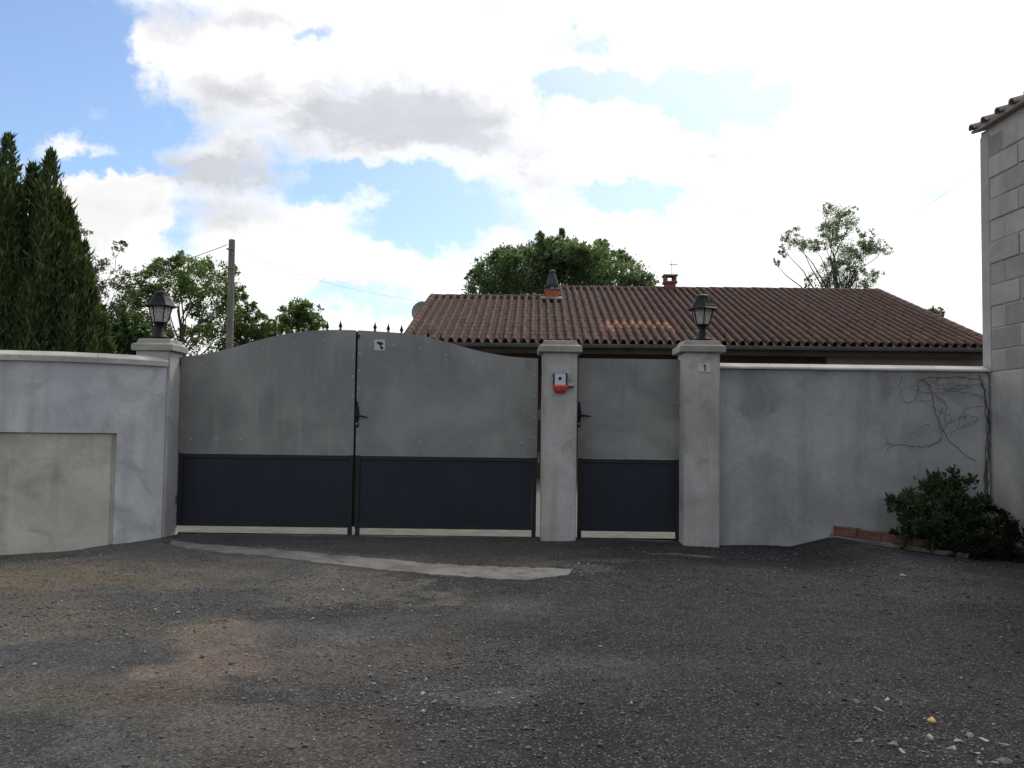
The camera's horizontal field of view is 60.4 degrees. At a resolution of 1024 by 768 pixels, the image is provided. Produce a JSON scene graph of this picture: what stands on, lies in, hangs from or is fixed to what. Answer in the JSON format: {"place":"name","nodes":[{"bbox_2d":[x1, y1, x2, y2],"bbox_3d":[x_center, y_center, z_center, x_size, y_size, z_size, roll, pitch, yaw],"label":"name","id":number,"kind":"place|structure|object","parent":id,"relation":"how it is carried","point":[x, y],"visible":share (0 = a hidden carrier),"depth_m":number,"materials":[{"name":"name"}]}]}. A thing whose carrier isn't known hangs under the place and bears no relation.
{"place":"outdoors","nodes":[
{"label":"outdoors","id":0,"kind":"place"},
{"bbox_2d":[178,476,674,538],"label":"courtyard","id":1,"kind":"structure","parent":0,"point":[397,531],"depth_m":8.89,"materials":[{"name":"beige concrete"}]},
{"bbox_2d":[0,453,1023,767],"bbox_3d":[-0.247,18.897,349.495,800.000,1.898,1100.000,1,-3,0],"label":"ground","id":2,"kind":"structure","parent":0,"point":[132,687],"depth_m":4.51,"materials":[{"name":"grey gravel"}]},
{"bbox_2d":[0,131,31,349],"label":"conifer","id":3,"kind":"object","parent":2,"relation":"on","point":[14,206],"visible":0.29,"depth_m":9.75,"materials":[{"name":"green plant"}]},
{"bbox_2d":[17,159,42,226],"bbox_3d":[-5.695,-0.544,10.283,1.420,4.234,1.535,1,-3,0],"label":"conifer","id":4,"kind":"object","parent":2,"relation":"on","point":[32,170],"visible":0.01,"depth_m":10.28,"materials":[{"name":"green plant"}]},
{"bbox_2d":[0,146,91,350],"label":"conifer","id":5,"kind":"object","parent":2,"relation":"on","point":[41,238],"visible":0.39,"depth_m":9.73,"materials":[{"name":"green plant"}]},
{"bbox_2d":[27,195,100,350],"bbox_3d":[-5.126,-0.321,10.010,1.337,3.777,1.438,1,-3,0],"label":"conifer","id":6,"kind":"object","parent":2,"relation":"on","point":[85,243],"visible":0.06,"depth_m":10.06,"materials":[{"name":"green plant"}]},
{"bbox_2d":[0,350,168,554],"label":"boundary wall","id":7,"kind":"structure","parent":2,"relation":"on","point":[81,450],"depth_m":7.86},
{"bbox_2d":[48,253,121,353],"bbox_3d":[-4.792,0.043,9.823,1.229,3.041,1.328,1,-3,0],"label":"conifer","id":8,"kind":"object","parent":2,"relation":"on","point":[97,337],"visible":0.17,"depth_m":9.77,"materials":[{"name":"green plant"}]},
{"bbox_2d":[79,222,149,352],"bbox_3d":[-6.944,-0.518,15.147,1.344,4.528,1.764,2,-3,-30],"label":"leafy tree","id":9,"kind":"object","parent":2,"relation":"on","point":[113,306],"visible":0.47,"depth_m":15.23,"materials":[{"name":"green plant"}]},
{"bbox_2d":[98,304,164,354],"bbox_3d":[-5.491,0.186,12.541,1.166,2.914,1.139,1,-3,0],"label":"hedge bush","id":10,"kind":"object","parent":2,"relation":"on","point":[128,338],"visible":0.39,"depth_m":12.39,"materials":[{"name":"green plant"}]},
{"bbox_2d":[131,338,187,537],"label":"gate pillar","id":11,"kind":"structure","parent":2,"relation":"on","point":[171,351],"depth_m":8.38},
{"bbox_2d":[143,291,177,338],"bbox_3d":[-3.414,-0.671,8.540,0.318,0.461,0.276,1,-3,-11],"label":"pillar lantern","id":12,"kind":"object","parent":11,"relation":"on","point":[160,305],"visible":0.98,"depth_m":8.48,"materials":[{"name":"black metal"}]},
{"bbox_2d":[110,249,257,355],"bbox_3d":[-12.615,-1.379,33.987,6.037,7.951,4.504,1,-3,0],"label":"leafy tree","id":13,"kind":"object","parent":2,"relation":"on","point":[184,281],"visible":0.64,"depth_m":33.57,"materials":[{"name":"green plant"}]},
{"bbox_2d":[226,239,234,348],"bbox_3d":[-9.664,-1.248,30.090,0.312,7.456,0.270,1,-3,0],"label":"utility pole","id":14,"kind":"object","parent":2,"relation":"on","point":[230,299],"visible":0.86,"depth_m":30.10,"materials":[{"name":"grey wood"}]},
{"bbox_2d":[99,245,225,281],"bbox_3d":[-12.284,-3.829,28.663,5.819,2.128,0.022,2,-3,-30],"label":"overhead wire","id":15,"kind":"object","parent":14,"relation":"attached to","point":[169,264],"visible":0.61,"depth_m":29.20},
{"bbox_2d":[235,248,424,301],"bbox_3d":[-5.743,-3.275,25.160,0.004,3.186,12.534,3,-3,-37],"label":"overhead wire","id":16,"kind":"object","parent":14,"relation":"attached to","point":[322,281],"visible":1,"depth_m":24.71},
{"bbox_2d":[220,301,279,349],"bbox_3d":[-10.232,-0.318,33.960,2.723,5.870,2.224,1,-3,0],"label":"tree","id":17,"kind":"object","parent":2,"relation":"on","point":[265,330],"visible":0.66,"depth_m":33.64,"materials":[{"name":"green plant"}]},
{"bbox_2d":[175,320,355,535],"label":"driveway gate","id":18,"kind":"structure","parent":2,"relation":"on","point":[253,414],"depth_m":8.59,"materials":[{"name":"metal"}]},
{"bbox_2d":[270,296,328,334],"bbox_3d":[-6.425,-0.168,26.053,1.638,4.924,1.694,-1,-3,31],"label":"round tree","id":19,"kind":"object","parent":2,"relation":"on","point":[301,318],"visible":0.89,"depth_m":26.00,"materials":[{"name":"green plant"}]},
{"bbox_2d":[170,540,572,581],"bbox_3d":[-1.420,1.435,7.092,3.865,0.111,0.654,0,-3,21],"label":"concrete strip","id":20,"kind":"object","parent":2,"relation":"on","point":[524,574],"visible":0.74,"depth_m":6.74,"materials":[{"name":"grey concrete"}]},
{"bbox_2d":[352,323,540,537],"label":"driveway gate","id":21,"kind":"structure","parent":2,"relation":"on","point":[423,404],"depth_m":8.59,"materials":[{"name":"metal"}]},
{"bbox_2d":[374,340,384,349],"bbox_3d":[-1.297,-0.382,8.622,0.104,0.104,0.004,1,-3,0],"label":"warning sticker","id":22,"kind":"object","parent":21,"relation":"attached to","point":[379,344],"visible":1,"depth_m":8.62,"materials":[{"name":"white plastic"}]},
{"bbox_2d":[537,340,581,540],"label":"gate pillar","id":23,"kind":"structure","parent":2,"relation":"on","point":[558,472],"depth_m":8.34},
{"bbox_2d":[552,373,573,392],"bbox_3d":[0.485,-0.008,8.337,0.201,0.190,0.061,1,-3,0],"label":"intercom","id":24,"kind":"object","parent":23,"relation":"attached to","point":[560,384],"visible":1,"depth_m":8.31,"materials":[{"name":"white plastic"}]},
{"bbox_2d":[461,227,659,294],"bbox_3d":[1.881,-1.691,33.479,7.698,8.948,4.734,1,-3,0],"label":"broad tree","id":25,"kind":"object","parent":2,"relation":"on","point":[522,270],"visible":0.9,"depth_m":32.55,"materials":[{"name":"green plant"}]},
{"bbox_2d":[577,358,679,539],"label":"pedestrian gate","id":26,"kind":"structure","parent":2,"relation":"on","point":[628,420],"depth_m":8.59,"materials":[{"name":"metal"}]},
{"bbox_2d":[404,270,982,476],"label":"house","id":27,"kind":"structure","parent":2,"relation":"on","point":[838,326],"depth_m":18.40,"materials":[{"name":"tile"}]},
{"bbox_2d":[412,301,423,317],"bbox_3d":[-2.428,-1.624,23.703,0.580,1.195,0.243,1,-3,0],"label":"satellite dish","id":28,"kind":"object","parent":27,"relation":"attached to","point":[416,307],"visible":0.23,"depth_m":23.74,"materials":[{"name":"metal"}]},
{"bbox_2d":[672,340,725,546],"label":"gate pillar","id":29,"kind":"structure","parent":2,"relation":"on","point":[699,480],"depth_m":8.34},
{"bbox_2d":[687,294,717,339],"bbox_3d":[1.855,-0.650,8.573,0.310,0.449,0.269,2,-3,-29],"label":"pillar lantern","id":30,"kind":"object","parent":29,"relation":"on","point":[702,308],"visible":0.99,"depth_m":8.52,"materials":[{"name":"black metal"}]},
{"bbox_2d":[698,363,710,371],"bbox_3d":[1.831,-0.155,8.371,0.124,0.080,0.008,1,-3,0],"label":"house number","id":31,"kind":"object","parent":29,"relation":"attached to","point":[703,367],"visible":1,"depth_m":8.37,"materials":[{"name":"ceramic"}]},
{"bbox_2d":[772,201,893,287],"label":"airy tree","id":32,"kind":"object","parent":2,"relation":"on","point":[867,248],"visible":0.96,"depth_m":40.11,"materials":[{"name":"green plant"}]},
{"bbox_2d":[719,363,989,546],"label":"boundary wall","id":33,"kind":"structure","parent":2,"relation":"on","point":[805,456],"depth_m":8.48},
{"bbox_2d":[886,375,989,495],"bbox_3d":[4.096,0.490,8.468,1.009,1.173,0.025,1,-3,0],"label":"dry creeper","id":34,"kind":"object","parent":33,"relation":"attached to","point":[986,481],"visible":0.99,"depth_m":8.47,"materials":[{"name":"plant"}]},
{"bbox_2d":[854,738,863,742],"bbox_3d":[1.358,1.403,3.455,0.041,0.022,0.024,1,-3,0],"label":"loose stone","id":35,"kind":"object","parent":2,"relation":"on","point":[859,740],"visible":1,"depth_m":3.44,"materials":[{"name":"grey stone"}]},
{"bbox_2d":[888,740,897,746],"bbox_3d":[1.483,1.395,3.419,0.034,0.020,0.051,-1,-3,29],"label":"loose stone","id":36,"kind":"object","parent":2,"relation":"on","point":[894,743],"visible":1,"depth_m":3.40,"materials":[{"name":"grey stone"}]},
{"bbox_2d":[830,526,969,557],"bbox_3d":[3.572,1.490,8.143,1.180,0.279,0.167,-1,-3,32],"label":"planter edging","id":37,"kind":"object","parent":2,"relation":"on","point":[872,537],"visible":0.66,"depth_m":8.18,"materials":[{"name":"brick"}]},
{"bbox_2d":[839,535,1023,553],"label":"planting bed","id":38,"kind":"object","parent":2,"relation":"on","point":[1017,548],"visible":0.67,"depth_m":7.96,"materials":[{"name":"soil"}]},
{"bbox_2d":[888,527,899,535],"bbox_3d":[3.600,1.397,8.332,0.128,0.108,0.155,2,-3,-25],"label":"weed","id":39,"kind":"object","parent":38,"relation":"on","point":[893,531],"visible":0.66,"depth_m":8.31,"materials":[{"name":"green plant"}]},
{"bbox_2d":[882,464,995,553],"bbox_3d":[3.965,1.190,8.066,1.053,0.924,0.612,1,-3,-12],"label":"shrub","id":40,"kind":"object","parent":38,"relation":"on","point":[945,528],"visible":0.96,"depth_m":8.01,"materials":[{"name":"green plant"}]},
{"bbox_2d":[947,494,1023,562],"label":"shrub","id":41,"kind":"object","parent":38,"relation":"on","point":[986,541],"visible":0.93,"depth_m":7.67,"materials":[{"name":"green plant"}]},
{"bbox_2d":[927,717,935,723],"bbox_3d":[1.757,1.410,3.687,0.035,0.033,0.063,-11,-12,29],"label":"loose stone","id":42,"kind":"object","parent":2,"relation":"on","point":[932,720],"visible":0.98,"depth_m":3.67,"materials":[{"name":"stone"}]},
{"bbox_2d":[926,305,945,316],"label":"distant tree","id":43,"kind":"object","parent":2,"relation":"on","point":[933,309],"visible":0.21,"depth_m":60.42,"materials":[{"name":"green plant"}]},
{"bbox_2d":[947,745,956,749],"bbox_3d":[1.694,1.401,3.379,0.045,0.024,0.026,2,-3,-23],"label":"loose stone","id":44,"kind":"object","parent":2,"relation":"on","point":[952,747],"visible":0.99,"depth_m":3.37,"materials":[{"name":"grey stone"}]},
{"bbox_2d":[965,733,973,737],"bbox_3d":[1.828,1.403,3.514,0.046,0.024,0.024,3,-3,-34],"label":"loose stone","id":45,"kind":"object","parent":2,"relation":"on","point":[970,735],"visible":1,"depth_m":3.50,"materials":[{"name":"grey stone"}]},
{"bbox_2d":[990,761,999,764],"bbox_3d":[1.785,1.395,3.238,0.022,0.020,0.050,0,-2,-31],"label":"loose stone","id":46,"kind":"object","parent":2,"relation":"on","point":[995,762],"visible":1,"depth_m":3.24,"materials":[{"name":"grey stone"}]},
{"bbox_2d":[968,91,1023,555],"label":"block building","id":47,"kind":"structure","parent":2,"relation":"on","point":[1002,184],"depth_m":8.30,"materials":[{"name":"concrete"}]},
{"bbox_2d":[808,165,981,252],"bbox_3d":[5.800,-2.691,14.957,0.003,1.671,12.594,0,-3,10],"label":"overhead wire","id":48,"kind":"object","parent":47,"relation":"attached to","point":[907,218],"visible":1,"depth_m":11.26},
{"bbox_2d":[997,742,1009,746],"bbox_3d":[1.915,1.406,3.428,0.020,0.014,0.045,3,-4,-39],"label":"loose stone","id":49,"kind":"object","parent":2,"relation":"on","point":[1004,744],"visible":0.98,"depth_m":3.42,"materials":[{"name":"grey stone"}]},
{"bbox_2d":[995,758,1012,764],"bbox_3d":[1.815,1.394,3.245,0.060,0.031,0.033,-3,-2,24],"label":"loose stone","id":50,"kind":"object","parent":2,"relation":"on","point":[1005,761],"visible":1,"depth_m":3.24,"materials":[{"name":"grey stone"}]},
{"bbox_2d":[0,0,1023,355],"label":"sky","id":51,"kind":"structure","parent":0,"point":[382,147],"materials":[{"name":"white"}]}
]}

